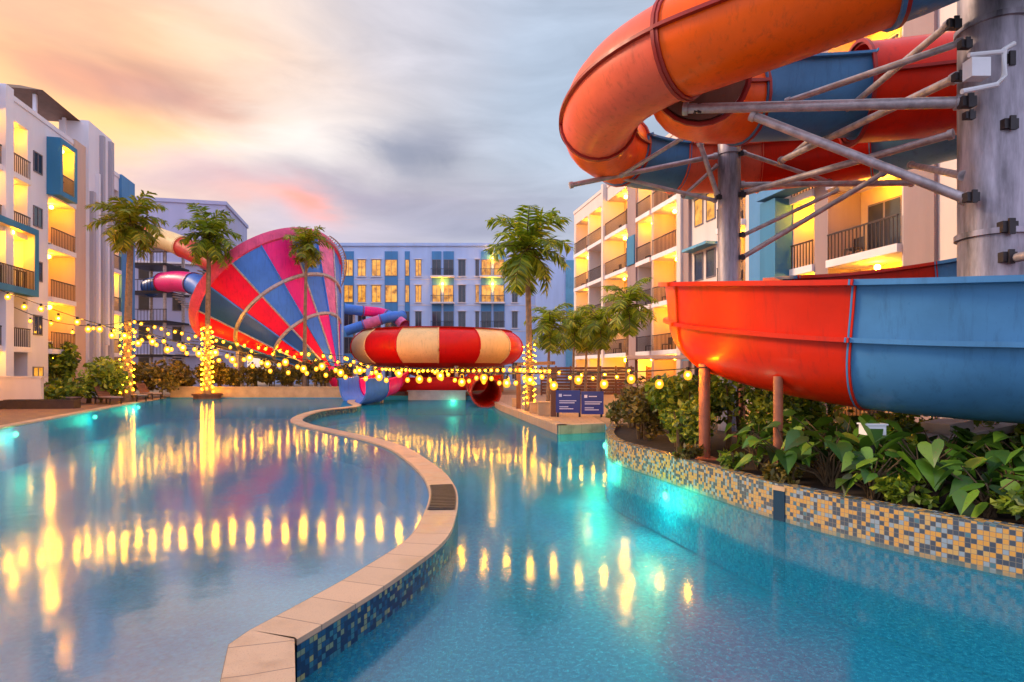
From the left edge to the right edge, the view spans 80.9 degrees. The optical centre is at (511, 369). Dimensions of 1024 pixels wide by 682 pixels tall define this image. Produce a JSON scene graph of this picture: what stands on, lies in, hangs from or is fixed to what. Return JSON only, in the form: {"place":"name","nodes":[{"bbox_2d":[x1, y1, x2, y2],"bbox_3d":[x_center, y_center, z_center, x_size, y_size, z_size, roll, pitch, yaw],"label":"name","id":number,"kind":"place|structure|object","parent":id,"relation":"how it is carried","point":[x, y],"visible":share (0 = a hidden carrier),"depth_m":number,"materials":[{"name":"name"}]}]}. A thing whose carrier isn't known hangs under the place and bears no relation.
{"place":"outdoors","nodes":[
{"label":"outdoors","id":0,"kind":"place"},
{"bbox_2d":[0,397,158,424],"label":"deck paving","id":1,"kind":"structure","parent":0,"point":[8,416],"depth_m":27.46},
{"bbox_2d":[0,376,45,399],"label":"garden wall","id":2,"kind":"structure","parent":1,"relation":"on","point":[21,387],"depth_m":30.84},
{"bbox_2d":[0,399,80,408],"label":"planter box","id":3,"kind":"object","parent":1,"relation":"on","point":[40,404],"visible":1,"depth_m":29.40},
{"bbox_2d":[44,380,89,399],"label":"shrub","id":4,"kind":"object","parent":3,"relation":"in","point":[53,391],"visible":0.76,"depth_m":32.99,"materials":[{"name":"green plant"}]},
{"bbox_2d":[48,341,81,382],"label":"shrub","id":5,"kind":"object","parent":1,"relation":"on","point":[68,361],"visible":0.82,"depth_m":37.91,"materials":[{"name":"green plant"}]},
{"bbox_2d":[0,397,166,428],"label":"pool coping","id":6,"kind":"object","parent":1,"relation":"on","point":[46,418],"visible":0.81,"depth_m":25.50,"materials":[{"name":"stone"}]},
{"bbox_2d":[49,355,132,402],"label":"shrub","id":7,"kind":"object","parent":1,"relation":"on","point":[108,375],"visible":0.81,"depth_m":34.26,"materials":[{"name":"green plant"}]},
{"bbox_2d":[93,385,123,404],"bbox_3d":[-22.600,1.369,33.600,1.900,1.055,0.660,0,0,30],"label":"sun lounger","id":8,"kind":"object","parent":1,"relation":"on","point":[105,394],"visible":0.94,"depth_m":33.63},
{"bbox_2d":[83,190,169,401],"bbox_3d":[-23.103,-4.399,36.256,4.392,12.600,4.750,0,0,0],"label":"palm tree","id":9,"kind":"object","parent":1,"relation":"on","point":[123,238],"visible":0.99,"depth_m":35.99,"materials":[{"name":"green plant"}]},
{"bbox_2d":[118,323,135,393],"bbox_3d":[-23.200,-0.600,36.200,0.876,4.467,0.869,0,0,0],"label":"trunk light","id":10,"kind":"object","parent":9,"relation":"attached to","point":[132,343],"visible":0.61,"depth_m":36.04,"materials":[{"name":"yellow glass"}]},
{"bbox_2d":[132,328,431,382],"bbox_3d":[-13.734,-0.987,33.501,20.690,3.304,0.234,0,0,20],"label":"string light","id":11,"kind":"object","parent":9,"relation":"hanging from","point":[335,370],"visible":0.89,"depth_m":33.27,"materials":[{"name":"yellow glass"}]},
{"bbox_2d":[135,383,162,399],"bbox_3d":[-23.600,1.369,39.000,1.900,1.055,0.660,0,0,26],"label":"sun lounger","id":12,"kind":"object","parent":1,"relation":"on","point":[142,388],"visible":0.84,"depth_m":39.12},
{"bbox_2d":[133,359,188,397],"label":"shrub","id":13,"kind":"object","parent":1,"relation":"on","point":[161,376],"visible":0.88,"depth_m":40.71,"materials":[{"name":"green plant"}]},
{"bbox_2d":[135,242,205,389],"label":"slide tower","id":14,"kind":"structure","parent":0,"point":[151,266],"depth_m":57.71,"materials":[{"name":"metal"}]},
{"bbox_2d":[140,271,202,296],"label":"tube slide","id":15,"kind":"object","parent":14,"relation":"attached to","point":[178,281],"visible":0.68,"depth_m":54.79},
{"bbox_2d":[144,227,212,269],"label":"tube slide","id":16,"kind":"object","parent":14,"relation":"attached to","point":[170,243],"visible":0.39,"depth_m":54.90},
{"bbox_2d":[0,398,428,681],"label":"pool water","id":17,"kind":"structure","parent":0,"point":[176,540],"depth_m":7.38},
{"bbox_2d":[0,0,668,370],"label":"sky","id":18,"kind":"structure","parent":0,"point":[361,121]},
{"bbox_2d":[135,381,940,534],"bbox_3d":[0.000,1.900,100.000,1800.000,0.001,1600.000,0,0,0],"label":"ground","id":19,"kind":"structure","parent":0,"point":[510,389],"depth_m":50.78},
{"bbox_2d":[0,83,134,397],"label":"hotel wing","id":20,"kind":"structure","parent":19,"relation":"on","point":[55,254],"depth_m":37.33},
{"bbox_2d":[33,314,42,335],"bbox_3d":[-28.068,-2.650,35.550,0.070,1.200,0.950,0,0,-12],"label":"window","id":21,"kind":"structure","parent":20,"relation":"in","point":[37,322],"depth_m":35.55,"materials":[{"name":"grey glass"}]},
{"bbox_2d":[33,205,42,228],"bbox_3d":[-28.068,-9.050,35.550,0.070,1.200,0.950,0,0,-12],"label":"window","id":22,"kind":"structure","parent":20,"relation":"in","point":[37,212],"depth_m":35.53,"materials":[{"name":"grey glass"}]},
{"bbox_2d":[33,150,42,175],"bbox_3d":[-28.068,-12.250,35.550,0.070,1.200,0.950,0,0,-12],"label":"window","id":23,"kind":"structure","parent":20,"relation":"in","point":[37,158],"depth_m":35.51,"materials":[{"name":"grey glass"}]},
{"bbox_2d":[7,84,79,133],"bbox_3d":[-31.525,-16.585,38.401,5.100,2.830,5.100,0,0,-12],"label":"roof pergola","id":24,"kind":"object","parent":20,"relation":"on","point":[45,105],"visible":0.51,"depth_m":38.31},
{"bbox_2d":[163,363,195,392],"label":"shrub","id":25,"kind":"object","parent":19,"relation":"on","point":[191,379],"visible":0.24,"depth_m":43.61,"materials":[{"name":"green plant"}]},
{"bbox_2d":[133,196,248,387],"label":"apartment block","id":26,"kind":"structure","parent":19,"relation":"on","point":[174,213],"depth_m":64.89,"materials":[{"name":"paint"}]},
{"bbox_2d":[170,386,341,397],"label":"planter wall","id":27,"kind":"structure","parent":19,"relation":"on","point":[274,391],"depth_m":41.50,"materials":[{"name":"concrete"}]},
{"bbox_2d":[211,359,230,385],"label":"hedge shrub","id":28,"kind":"object","parent":27,"relation":"on","point":[219,373],"visible":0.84,"depth_m":42.64,"materials":[{"name":"green plant"}]},
{"bbox_2d":[222,366,248,385],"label":"hedge shrub","id":29,"kind":"object","parent":27,"relation":"on","point":[234,377],"visible":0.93,"depth_m":42.48,"materials":[{"name":"green plant"}]},
{"bbox_2d":[243,362,263,385],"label":"hedge shrub","id":30,"kind":"object","parent":27,"relation":"on","point":[253,377],"visible":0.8,"depth_m":42.53,"materials":[{"name":"green plant"}]},
{"bbox_2d":[259,358,282,385],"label":"hedge shrub","id":31,"kind":"object","parent":27,"relation":"on","point":[269,378],"visible":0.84,"depth_m":42.63,"materials":[{"name":"green plant"}]},
{"bbox_2d":[276,364,300,385],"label":"hedge shrub","id":32,"kind":"object","parent":27,"relation":"on","point":[288,380],"visible":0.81,"depth_m":42.61,"materials":[{"name":"green plant"}]},
{"bbox_2d":[292,360,317,385],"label":"hedge shrub","id":33,"kind":"object","parent":27,"relation":"on","point":[297,376],"visible":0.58,"depth_m":42.51,"materials":[{"name":"green plant"}]},
{"bbox_2d":[283,225,332,385],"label":"palm tree","id":34,"kind":"object","parent":27,"relation":"on","point":[308,251],"visible":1,"depth_m":42.56,"materials":[{"name":"green plant"}]},
{"bbox_2d":[309,358,331,385],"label":"hedge shrub","id":35,"kind":"object","parent":27,"relation":"on","point":[320,378],"visible":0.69,"depth_m":42.49,"materials":[{"name":"green plant"}]},
{"bbox_2d":[327,364,352,385],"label":"hedge shrub","id":36,"kind":"object","parent":27,"relation":"on","point":[331,373],"visible":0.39,"depth_m":42.87,"materials":[{"name":"green plant"}]},
{"bbox_2d":[188,227,346,385],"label":"funnel slide","id":37,"kind":"object","parent":19,"relation":"on","point":[257,291],"visible":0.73,"depth_m":43.37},
{"bbox_2d":[132,319,345,363],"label":"string light","id":38,"kind":"object","parent":37,"relation":"hanging from","point":[223,341],"visible":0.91,"depth_m":44.22,"materials":[{"name":"yellow glass"}]},
{"bbox_2d":[351,375,500,391],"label":"run out flume","id":39,"kind":"object","parent":37,"relation":"attached to","point":[446,383],"visible":0.23,"depth_m":44.33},
{"bbox_2d":[344,303,408,376],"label":"twin tube slide","id":40,"kind":"object","parent":19,"relation":"on","point":[378,316],"visible":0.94,"depth_m":58.88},
{"bbox_2d":[272,243,573,384],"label":"apartment block","id":41,"kind":"structure","parent":19,"relation":"on","point":[440,284],"depth_m":79.95,"materials":[{"name":"paint"}]},
{"bbox_2d":[385,259,396,275],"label":"window","id":42,"kind":"structure","parent":41,"relation":"in","point":[390,264],"depth_m":79.86,"materials":[{"name":"yellow"}]},
{"bbox_2d":[385,285,396,301],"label":"window","id":43,"kind":"structure","parent":41,"relation":"in","point":[390,290],"depth_m":79.86,"materials":[{"name":"yellow"}]},
{"bbox_2d":[494,311,503,327],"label":"window","id":44,"kind":"structure","parent":41,"relation":"in","point":[498,315],"depth_m":79.86,"materials":[{"name":"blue glass"}]},
{"bbox_2d":[350,326,522,394],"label":"bowl slide","id":45,"kind":"object","parent":19,"relation":"on","point":[464,348],"visible":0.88,"depth_m":46.01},
{"bbox_2d":[573,2,956,421],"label":"hotel wing","id":46,"kind":"structure","parent":19,"relation":"on","point":[624,236],"depth_m":30.27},
{"bbox_2d":[694,252,702,280],"bbox_3d":[10.875,-6.000,34.954,0.070,1.600,0.950,0,0,-12],"label":"window","id":47,"kind":"structure","parent":46,"relation":"in","point":[698,258],"depth_m":34.98,"materials":[{"name":"grey glass"}]},
{"bbox_2d":[694,199,702,227],"bbox_3d":[10.875,-9.200,34.954,0.070,1.600,0.950,0,0,-12],"label":"window","id":48,"kind":"structure","parent":46,"relation":"in","point":[698,203],"depth_m":34.98,"materials":[{"name":"yellow"}]},
{"bbox_2d":[706,247,715,278],"bbox_3d":[11.153,-6.000,33.684,0.070,1.600,0.950,0,0,-12],"label":"window","id":49,"kind":"structure","parent":46,"relation":"in","point":[710,253],"depth_m":33.61,"materials":[{"name":"grey glass"}]},
{"bbox_2d":[706,193,715,221],"bbox_3d":[11.153,-9.200,33.684,0.070,1.600,0.950,0,0,-12],"label":"window","id":50,"kind":"structure","parent":46,"relation":"in","point":[710,207],"depth_m":33.71,"materials":[{"name":"yellow"}]},
{"bbox_2d":[499,395,757,423],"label":"terrace paving","id":51,"kind":"structure","parent":0,"point":[569,418],"depth_m":25.61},
{"bbox_2d":[516,366,520,408],"bbox_3d":[0.319,0.845,29.400,0.280,2.110,0.280,0,0,0],"label":"timber post","id":52,"kind":"object","parent":51,"relation":"on","point":[518,394],"visible":0.96,"depth_m":29.29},
{"bbox_2d":[381,366,515,372],"bbox_3d":[-4.224,-0.039,34.750,0.194,0.429,13.887,0,0,-41],"label":"string light","id":53,"kind":"object","parent":52,"relation":"hanging from","point":[473,369],"visible":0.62,"depth_m":33.28,"materials":[{"name":"yellow glass"}]},
{"bbox_2d":[483,205,574,410],"bbox_3d":[0.821,-2.792,27.836,4.523,9.384,4.503,0,0,0],"label":"palm tree","id":54,"kind":"object","parent":51,"relation":"on","point":[522,266],"visible":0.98,"depth_m":27.55,"materials":[{"name":"green plant"}]},
{"bbox_2d":[537,401,550,414],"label":"stone block","id":55,"kind":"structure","parent":51,"relation":"on","point":[544,407],"depth_m":25.04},
{"bbox_2d":[493,401,604,434],"bbox_3d":[0.322,2.169,32.574,1.905,0.562,24.267,0,0,-10],"label":"terrace edge","id":56,"kind":"object","parent":51,"relation":"attached to","point":[548,424],"visible":0.66,"depth_m":21.61,"materials":[{"name":"stone"}]},
{"bbox_2d":[524,302,579,400],"bbox_3d":[2.160,-0.947,33.069,3.073,5.695,3.213,0,0,0],"label":"palm tree","id":57,"kind":"object","parent":51,"relation":"on","point":[549,340],"visible":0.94,"depth_m":32.66,"materials":[{"name":"green plant"}]},
{"bbox_2d":[550,367,556,416],"bbox_3d":[1.702,0.895,24.600,0.280,2.010,0.280,0,0,0],"label":"timber post","id":58,"kind":"object","parent":51,"relation":"on","point":[553,400],"visible":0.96,"depth_m":24.49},
{"bbox_2d":[432,368,550,385],"bbox_3d":[-1.155,0.287,27.300,7.848,0.811,0.192,0,0,44],"label":"string light","id":59,"kind":"object","parent":58,"relation":"hanging from","point":[515,382],"visible":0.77,"depth_m":27.03,"materials":[{"name":"yellow glass"}]},
{"bbox_2d":[557,303,595,389],"bbox_3d":[3.826,-1.087,37.104,3.620,5.975,3.099,0,0,0],"label":"palm tree","id":60,"kind":"object","parent":51,"relation":"on","point":[576,343],"visible":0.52,"depth_m":36.83,"materials":[{"name":"green plant"}]},
{"bbox_2d":[556,389,603,416],"bbox_3d":[2.728,1.325,24.236,1.910,1.150,0.145,0,0,4],"label":"sign board","id":61,"kind":"object","parent":51,"relation":"on","point":[579,401],"visible":0.97,"depth_m":24.17,"materials":[{"name":"metal"}]},
{"bbox_2d":[566,313,595,390],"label":"palm tree","id":62,"kind":"object","parent":51,"relation":"on","point":[586,351],"visible":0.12,"depth_m":40.94,"materials":[{"name":"green plant"}]},
{"bbox_2d":[571,304,619,390],"bbox_3d":[5.008,-0.930,34.187,3.605,5.662,3.171,0,0,0],"label":"palm tree","id":63,"kind":"object","parent":51,"relation":"on","point":[600,338],"visible":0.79,"depth_m":33.76,"materials":[{"name":"green plant"}]},
{"bbox_2d":[540,366,651,394],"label":"timber fence","id":64,"kind":"object","parent":51,"relation":"on","point":[562,378],"visible":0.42,"depth_m":44.20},
{"bbox_2d":[598,277,657,387],"bbox_3d":[6.031,-1.457,30.995,3.224,6.714,3.109,0,0,0],"label":"palm tree","id":65,"kind":"object","parent":51,"relation":"on","point":[629,317],"visible":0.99,"depth_m":30.74,"materials":[{"name":"green plant"}]},
{"bbox_2d":[627,355,687,388],"bbox_3d":[7.246,0.625,27.414,3.900,2.550,2.100,0,0,12],"label":"pergola","id":66,"kind":"object","parent":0,"point":[638,357],"visible":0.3,"depth_m":26.61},
{"bbox_2d":[300,400,1023,681],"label":"pool water","id":67,"kind":"structure","parent":0,"point":[581,557],"depth_m":5.94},
{"bbox_2d":[614,423,1023,524],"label":"planter soil","id":68,"kind":"structure","parent":0,"point":[664,443],"depth_m":11.18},
{"bbox_2d":[605,386,650,428],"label":"shrub","id":69,"kind":"object","parent":68,"relation":"on","point":[613,411],"visible":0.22,"depth_m":18.23,"materials":[{"name":"green plant"}]},
{"bbox_2d":[617,374,665,440],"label":"shrub","id":70,"kind":"object","parent":68,"relation":"on","point":[636,409],"visible":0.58,"depth_m":14.63,"materials":[{"name":"green plant"}]},
{"bbox_2d":[643,369,711,446],"bbox_3d":[3.812,0.876,13.709,1.426,1.785,1.997,0,0,34],"label":"shrub","id":71,"kind":"object","parent":68,"relation":"on","point":[674,391],"visible":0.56,"depth_m":13.29,"materials":[{"name":"green plant"}]},
{"bbox_2d":[657,395,717,451],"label":"shrub","id":72,"kind":"object","parent":68,"relation":"on","point":[681,424],"visible":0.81,"depth_m":12.26,"materials":[{"name":"green plant"}]},
{"bbox_2d":[671,443,705,459],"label":"ground plant","id":73,"kind":"object","parent":68,"relation":"on","point":[687,451],"visible":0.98,"depth_m":11.31,"materials":[{"name":"green plant"}]},
{"bbox_2d":[686,374,772,448],"bbox_3d":[4.983,0.831,13.572,2.524,1.882,1.747,0,0,34],"label":"shrub","id":74,"kind":"object","parent":68,"relation":"on","point":[723,399],"visible":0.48,"depth_m":13.27,"materials":[{"name":"green plant"}]},
{"bbox_2d":[716,450,748,469],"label":"ground plant","id":75,"kind":"object","parent":68,"relation":"on","point":[728,460],"visible":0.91,"depth_m":10.21,"materials":[{"name":"green plant"}]},
{"bbox_2d":[724,423,769,469],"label":"broad leaf plant","id":76,"kind":"object","parent":68,"relation":"on","point":[743,436],"visible":0.53,"depth_m":10.60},
{"bbox_2d":[734,421,824,473],"bbox_3d":[4.302,1.297,9.470,1.543,0.946,1.397,0,0,0],"label":"broad leaf plant","id":77,"kind":"object","parent":68,"relation":"on","point":[775,454],"visible":0.69,"depth_m":9.28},
{"bbox_2d":[760,460,806,483],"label":"ground plant","id":78,"kind":"object","parent":68,"relation":"on","point":[779,474],"visible":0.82,"depth_m":9.00,"materials":[{"name":"green plant"}]},
{"bbox_2d":[569,0,1023,437],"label":"slide support frame","id":79,"kind":"object","parent":68,"relation":"on","point":[987,195],"visible":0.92,"depth_m":11.02,"materials":[{"name":"metal"}]},
{"bbox_2d":[559,0,959,193],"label":"water slide","id":80,"kind":"object","parent":79,"relation":"on","point":[633,73],"visible":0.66,"depth_m":11.69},
{"bbox_2d":[654,31,956,146],"bbox_3d":[9.438,-6.750,14.255,12.795,2.986,3.670,0,0,4],"label":"water slide","id":81,"kind":"object","parent":79,"relation":"on","point":[861,55],"visible":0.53,"depth_m":13.97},
{"bbox_2d":[960,41,1015,93],"bbox_3d":[8.107,-5.147,10.277,0.952,0.923,0.245,0,0,0],"label":"flood light","id":82,"kind":"object","parent":79,"relation":"attached to","point":[975,68],"visible":1,"depth_m":10.18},
{"bbox_2d":[744,387,854,454],"bbox_3d":[5.626,1.022,11.760,2.151,1.505,1.874,0,0,0],"label":"shrub","id":83,"kind":"object","parent":68,"relation":"on","point":[813,411],"visible":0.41,"depth_m":11.41,"materials":[{"name":"green plant"}]},
{"bbox_2d":[765,416,851,468],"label":"broad leaf plant","id":84,"kind":"object","parent":68,"relation":"on","point":[838,420],"visible":0.17,"depth_m":10.42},
{"bbox_2d":[768,426,886,486],"bbox_3d":[4.692,1.317,8.930,1.537,0.904,1.446,0,0,37],"label":"broad leaf plant","id":85,"kind":"object","parent":68,"relation":"on","point":[794,438],"visible":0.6,"depth_m":8.84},
{"bbox_2d":[772,409,908,475],"bbox_3d":[5.095,1.210,9.458,1.762,1.117,2.029,0,0,0],"label":"broad leaf plant","id":86,"kind":"object","parent":68,"relation":"on","point":[874,435],"visible":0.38,"depth_m":9.36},
{"bbox_2d":[658,258,1023,462],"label":"water slide","id":87,"kind":"object","parent":68,"relation":"on","point":[941,339],"visible":0.98,"depth_m":8.60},
{"bbox_2d":[0,290,706,389],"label":"string light","id":88,"kind":"object","parent":87,"relation":"hanging from","point":[659,383],"visible":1,"depth_m":14.29,"materials":[{"name":"yellow"}]},
{"bbox_2d":[810,417,917,448],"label":"broad leaf plant","id":89,"kind":"object","parent":68,"relation":"on","point":[819,422],"visible":0.04,"depth_m":10.18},
{"bbox_2d":[857,423,887,480],"bbox_3d":[5.250,1.268,8.750,0.320,0.985,0.240,0,0,0],"label":"garden lamp","id":90,"kind":"object","parent":68,"relation":"on","point":[873,426],"visible":0.41,"depth_m":8.66,"materials":[{"name":"metal"}]},
{"bbox_2d":[835,451,928,500],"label":"broad leaf plant","id":91,"kind":"object","parent":68,"relation":"on","point":[851,462],"visible":0.73,"depth_m":7.93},
{"bbox_2d":[835,411,937,442],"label":"shrub","id":92,"kind":"object","parent":68,"relation":"on","point":[907,422],"visible":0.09,"depth_m":10.72,"materials":[{"name":"green plant"}]},
{"bbox_2d":[845,439,928,482],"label":"ground plant","id":93,"kind":"object","parent":68,"relation":"on","point":[915,442],"visible":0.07,"depth_m":8.89,"materials":[{"name":"green plant"}]},
{"bbox_2d":[869,474,940,508],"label":"ground plant","id":94,"kind":"object","parent":68,"relation":"on","point":[898,490],"visible":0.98,"depth_m":7.56,"materials":[{"name":"green plant"}]},
{"bbox_2d":[849,431,975,496],"bbox_3d":[5.473,1.296,8.180,1.418,0.948,1.636,0,0,39],"label":"broad leaf plant","id":95,"kind":"object","parent":68,"relation":"on","point":[929,465],"visible":0.59,"depth_m":7.75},
{"bbox_2d":[882,425,1003,487],"bbox_3d":[6.446,1.285,9.086,1.392,0.967,1.710,0,0,-45],"label":"broad leaf plant","id":96,"kind":"object","parent":68,"relation":"on","point":[967,437],"visible":0.28,"depth_m":8.67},
{"bbox_2d":[906,418,1022,480],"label":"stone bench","id":97,"kind":"object","parent":68,"relation":"on","point":[938,427],"visible":0.32,"depth_m":9.71,"materials":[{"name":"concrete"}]},
{"bbox_2d":[933,458,1023,517],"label":"broad leaf plant","id":98,"kind":"object","parent":68,"relation":"on","point":[965,495],"visible":0.72,"depth_m":7.10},
{"bbox_2d":[951,441,1023,496],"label":"broad leaf plant","id":99,"kind":"object","parent":68,"relation":"on","point":[995,459],"visible":0.57,"depth_m":7.46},
{"bbox_2d":[963,430,1023,479],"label":"broad leaf plant","id":100,"kind":"object","parent":68,"relation":"on","point":[999,435],"visible":0.31,"depth_m":8.31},
{"bbox_2d":[964,419,1023,466],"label":"shrub","id":101,"kind":"object","parent":68,"relation":"on","point":[1019,431],"visible":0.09,"depth_m":9.65,"materials":[{"name":"green plant"}]},
{"bbox_2d":[988,489,1023,523],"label":"ground plant","id":102,"kind":"object","parent":68,"relation":"on","point":[1013,504],"visible":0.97,"depth_m":6.76,"materials":[{"name":"green plant"}]},
{"label":"pool floor","id":103,"kind":"structure","parent":0,"visible":0},
{"bbox_2d":[191,393,222,398],"bbox_3d":[-20.600,2.438,40.600,1.900,1.725,1.900,0,0,0],"label":"palm planter","id":104,"kind":"object","parent":103,"relation":"on","point":[206,396],"visible":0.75,"depth_m":39.91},
{"bbox_2d":[172,203,242,393],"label":"palm tree","id":105,"kind":"object","parent":104,"relation":"on","point":[207,248],"visible":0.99,"depth_m":40.38,"materials":[{"name":"green plant"}]},
{"bbox_2d":[200,326,214,392],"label":"trunk light","id":106,"kind":"object","parent":105,"relation":"attached to","point":[211,357],"visible":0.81,"depth_m":40.39,"materials":[{"name":"yellow glass"}]},
{"bbox_2d":[220,400,457,681],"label":"pool dividing wall","id":107,"kind":"structure","parent":103,"relation":"on","point":[299,642],"depth_m":5.04,"materials":[{"name":"stone"}]},
{"bbox_2d":[427,484,455,509],"bbox_3d":[-1.044,1.879,8.987,0.414,0.015,1.810,0,0,-7],"label":"wet grate","id":108,"kind":"object","parent":107,"relation":"on","point":[443,496],"visible":1,"depth_m":8.82,"materials":[{"name":"metal"}]},
{"bbox_2d":[337,367,408,404],"bbox_3d":[-8.897,1.602,40.587,3.141,3.597,7.614,0,0,13],"label":"slide chute","id":109,"kind":"object","parent":103,"relation":"on","point":[370,390],"visible":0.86,"depth_m":38.52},
{"bbox_2d":[407,390,466,399],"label":"splash wall","id":110,"kind":"structure","parent":103,"relation":"on","point":[436,394],"depth_m":44.00,"materials":[{"name":"concrete"}]},
{"bbox_2d":[464,370,501,406],"bbox_3d":[-2.062,1.706,40.009,1.898,3.387,9.090,0,0,-7],"label":"slide chute","id":111,"kind":"object","parent":103,"relation":"on","point":[489,394],"visible":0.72,"depth_m":38.87,"materials":[{"name":"plastic"}]},
{"bbox_2d":[605,418,1023,579],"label":"planter wall","id":112,"kind":"structure","parent":103,"relation":"on","point":[988,545],"depth_m":7.72,"materials":[{"name":"tile"}]},
{"bbox_2d":[772,485,785,521],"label":"pillar","id":113,"kind":"structure","parent":112,"relation":"attached to","point":[778,503],"depth_m":8.75,"materials":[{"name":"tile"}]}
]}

